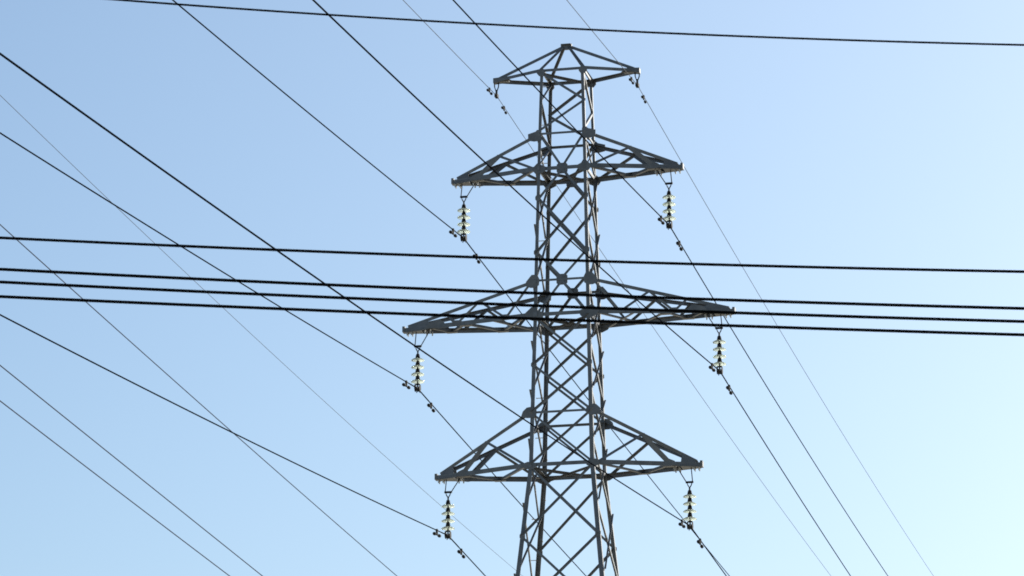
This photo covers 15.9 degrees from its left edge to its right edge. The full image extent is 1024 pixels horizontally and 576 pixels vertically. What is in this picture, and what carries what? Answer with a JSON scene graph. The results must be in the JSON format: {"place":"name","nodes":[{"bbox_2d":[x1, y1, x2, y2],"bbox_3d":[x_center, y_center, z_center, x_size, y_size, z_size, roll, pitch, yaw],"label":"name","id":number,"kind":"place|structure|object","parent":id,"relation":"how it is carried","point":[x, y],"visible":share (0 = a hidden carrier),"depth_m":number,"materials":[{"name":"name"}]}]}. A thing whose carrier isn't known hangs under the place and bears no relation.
{"place":"outdoors","nodes":[
{"label":"outdoors","id":0,"kind":"place"},
{"bbox_2d":[0,400,229,575],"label":"power conductor","id":1,"kind":"object","parent":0,"point":[111,486],"visible":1,"depth_m":81.35,"materials":[{"name":"grey metal"}]},
{"bbox_2d":[0,365,262,575],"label":"power conductor","id":2,"kind":"object","parent":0,"point":[124,465],"visible":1,"depth_m":82.29,"materials":[{"name":"grey metal"}]},
{"bbox_2d":[0,224,396,575],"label":"power conductor","id":3,"kind":"object","parent":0,"point":[190,394],"visible":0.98,"depth_m":87.20,"materials":[{"name":"grey metal"}]},
{"bbox_2d":[0,95,513,568],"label":"earth wire","id":4,"kind":"object","parent":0,"point":[233,317],"visible":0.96,"depth_m":91.37,"materials":[{"name":"metal"}]},
{"bbox_2d":[0,280,1023,322],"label":"overhead cable","id":5,"kind":"object","parent":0,"point":[513,304],"visible":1,"depth_m":22.83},
{"bbox_2d":[0,295,1023,335],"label":"overhead cable","id":6,"kind":"object","parent":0,"point":[512,317],"visible":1,"depth_m":22.81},
{"bbox_2d":[0,268,1023,309],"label":"overhead cable","id":7,"kind":"object","parent":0,"point":[512,292],"visible":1,"depth_m":22.85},
{"bbox_2d":[0,236,1023,272],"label":"overhead cable","id":8,"kind":"object","parent":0,"point":[512,258],"visible":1,"depth_m":22.91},
{"bbox_2d":[0,0,1023,575],"label":"sky","id":9,"kind":"structure","parent":0,"point":[801,152],"materials":[{"name":"blue"}]},
{"bbox_2d":[114,0,1023,45],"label":"overhead cable","id":10,"kind":"object","parent":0,"point":[568,28],"visible":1,"depth_m":23.33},
{"bbox_3d":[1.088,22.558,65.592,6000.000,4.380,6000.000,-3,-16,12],"label":"ground","id":11,"kind":"structure","parent":0,"visible":0},
{"bbox_2d":[402,43,735,575],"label":"lattice pylon","id":12,"kind":"object","parent":11,"relation":"on","point":[546,329],"visible":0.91,"depth_m":71.77,"materials":[{"name":"metal"}]},
{"bbox_2d":[411,331,429,392],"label":"insulator string","id":13,"kind":"object","parent":12,"relation":"hanging from","point":[417,373],"visible":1,"depth_m":72.19,"materials":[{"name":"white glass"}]},
{"bbox_2d":[0,132,585,575],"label":"power conductor","id":14,"kind":"object","parent":13,"relation":"hanging from","point":[268,300],"visible":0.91,"depth_m":61.08,"materials":[{"name":"metal"}]},
{"bbox_2d":[402,380,410,388],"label":"vibration damper","id":15,"kind":"object","parent":14,"relation":"attached to","point":[405,385],"visible":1,"depth_m":71.21,"materials":[{"name":"metal"}]},
{"bbox_2d":[427,402,434,412],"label":"vibration damper","id":16,"kind":"object","parent":14,"relation":"attached to","point":[430,406],"visible":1,"depth_m":73.12,"materials":[{"name":"metal"}]},
{"bbox_2d":[441,478,459,539],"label":"insulator string","id":17,"kind":"object","parent":12,"relation":"hanging from","point":[447,514],"visible":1,"depth_m":71.24,"materials":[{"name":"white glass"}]},
{"bbox_2d":[0,314,485,575],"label":"power conductor","id":18,"kind":"object","parent":17,"relation":"hanging from","point":[226,429],"visible":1,"depth_m":56.27,"materials":[{"name":"metal"}]},
{"bbox_2d":[433,529,440,537],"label":"vibration damper","id":19,"kind":"object","parent":18,"relation":"attached to","point":[437,534],"visible":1,"depth_m":70.27,"materials":[{"name":"metal"}]},
{"bbox_2d":[457,548,464,558],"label":"vibration damper","id":20,"kind":"object","parent":18,"relation":"attached to","point":[460,553],"visible":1,"depth_m":72.16,"materials":[{"name":"metal"}]},
{"bbox_2d":[457,183,474,242],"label":"insulator string","id":21,"kind":"object","parent":12,"relation":"hanging from","point":[463,217],"visible":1,"depth_m":72.83,"materials":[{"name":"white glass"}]},
{"bbox_2d":[172,0,729,575],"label":"power conductor","id":22,"kind":"object","parent":21,"relation":"hanging from","point":[420,204],"visible":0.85,"depth_m":67.18,"materials":[{"name":"metal"}]},
{"bbox_2d":[449,228,456,237],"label":"vibration damper","id":23,"kind":"object","parent":22,"relation":"attached to","point":[452,233],"visible":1,"depth_m":71.84,"materials":[{"name":"metal"}]},
{"bbox_2d":[494,82,498,98],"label":"earth wire clamp","id":24,"kind":"object","parent":12,"relation":"hanging from","point":[496,96],"visible":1,"depth_m":73.42,"materials":[{"name":"metal"}]},
{"bbox_2d":[403,0,830,575],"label":"earth wire","id":25,"kind":"object","parent":24,"relation":"hanging from","point":[609,263],"visible":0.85,"depth_m":83.98,"materials":[{"name":"metal"}]},
{"bbox_2d":[634,72,639,87],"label":"earth wire clamp","id":26,"kind":"object","parent":12,"relation":"hanging from","point":[637,84],"visible":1,"depth_m":72.81,"materials":[{"name":"metal"}]},
{"bbox_2d":[567,0,932,574],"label":"earth wire","id":27,"kind":"object","parent":26,"relation":"hanging from","point":[736,256],"visible":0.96,"depth_m":83.06,"materials":[{"name":"metal"}]},
{"bbox_2d":[657,170,675,229],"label":"insulator string","id":28,"kind":"object","parent":12,"relation":"hanging from","point":[669,211],"visible":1,"depth_m":71.96,"materials":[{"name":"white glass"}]},
{"bbox_2d":[453,0,887,575],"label":"power conductor","id":29,"kind":"object","parent":28,"relation":"hanging from","point":[675,236],"visible":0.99,"depth_m":69.82,"materials":[{"name":"metal"}]},
{"bbox_2d":[658,215,664,224],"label":"vibration damper","id":30,"kind":"object","parent":29,"relation":"attached to","point":[661,221],"visible":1,"depth_m":70.97,"materials":[{"name":"metal"}]},
{"bbox_2d":[676,241,682,250],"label":"vibration damper","id":31,"kind":"object","parent":29,"relation":"attached to","point":[679,245],"visible":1,"depth_m":72.88,"materials":[{"name":"metal"}]},
{"bbox_2d":[677,467,696,530],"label":"insulator string","id":32,"kind":"object","parent":12,"relation":"hanging from","point":[689,503],"visible":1,"depth_m":70.25,"materials":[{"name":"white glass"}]},
{"bbox_2d":[0,53,726,575],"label":"power conductor","id":33,"kind":"object","parent":32,"relation":"hanging from","point":[312,275],"visible":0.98,"depth_m":43.58,"materials":[{"name":"metal"}]},
{"bbox_2d":[678,519,685,527],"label":"vibration damper","id":34,"kind":"object","parent":33,"relation":"attached to","point":[681,524],"visible":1,"depth_m":69.25,"materials":[{"name":"metal"}]},
{"bbox_2d":[697,538,703,547],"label":"vibration damper","id":35,"kind":"object","parent":33,"relation":"attached to","point":[699,543],"visible":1,"depth_m":71.16,"materials":[{"name":"metal"}]},
{"bbox_2d":[707,315,725,375],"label":"insulator string","id":36,"kind":"object","parent":12,"relation":"hanging from","point":[719,356],"visible":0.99,"depth_m":70.95,"materials":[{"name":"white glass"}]},
{"bbox_2d":[312,0,850,575],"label":"power conductor","id":37,"kind":"object","parent":36,"relation":"hanging from","point":[560,232],"visible":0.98,"depth_m":55.01,"materials":[{"name":"metal"}]},
{"bbox_2d":[726,385,732,394],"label":"vibration damper","id":38,"kind":"object","parent":37,"relation":"attached to","point":[728,389],"visible":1,"depth_m":71.86,"materials":[{"name":"metal"}]}
]}

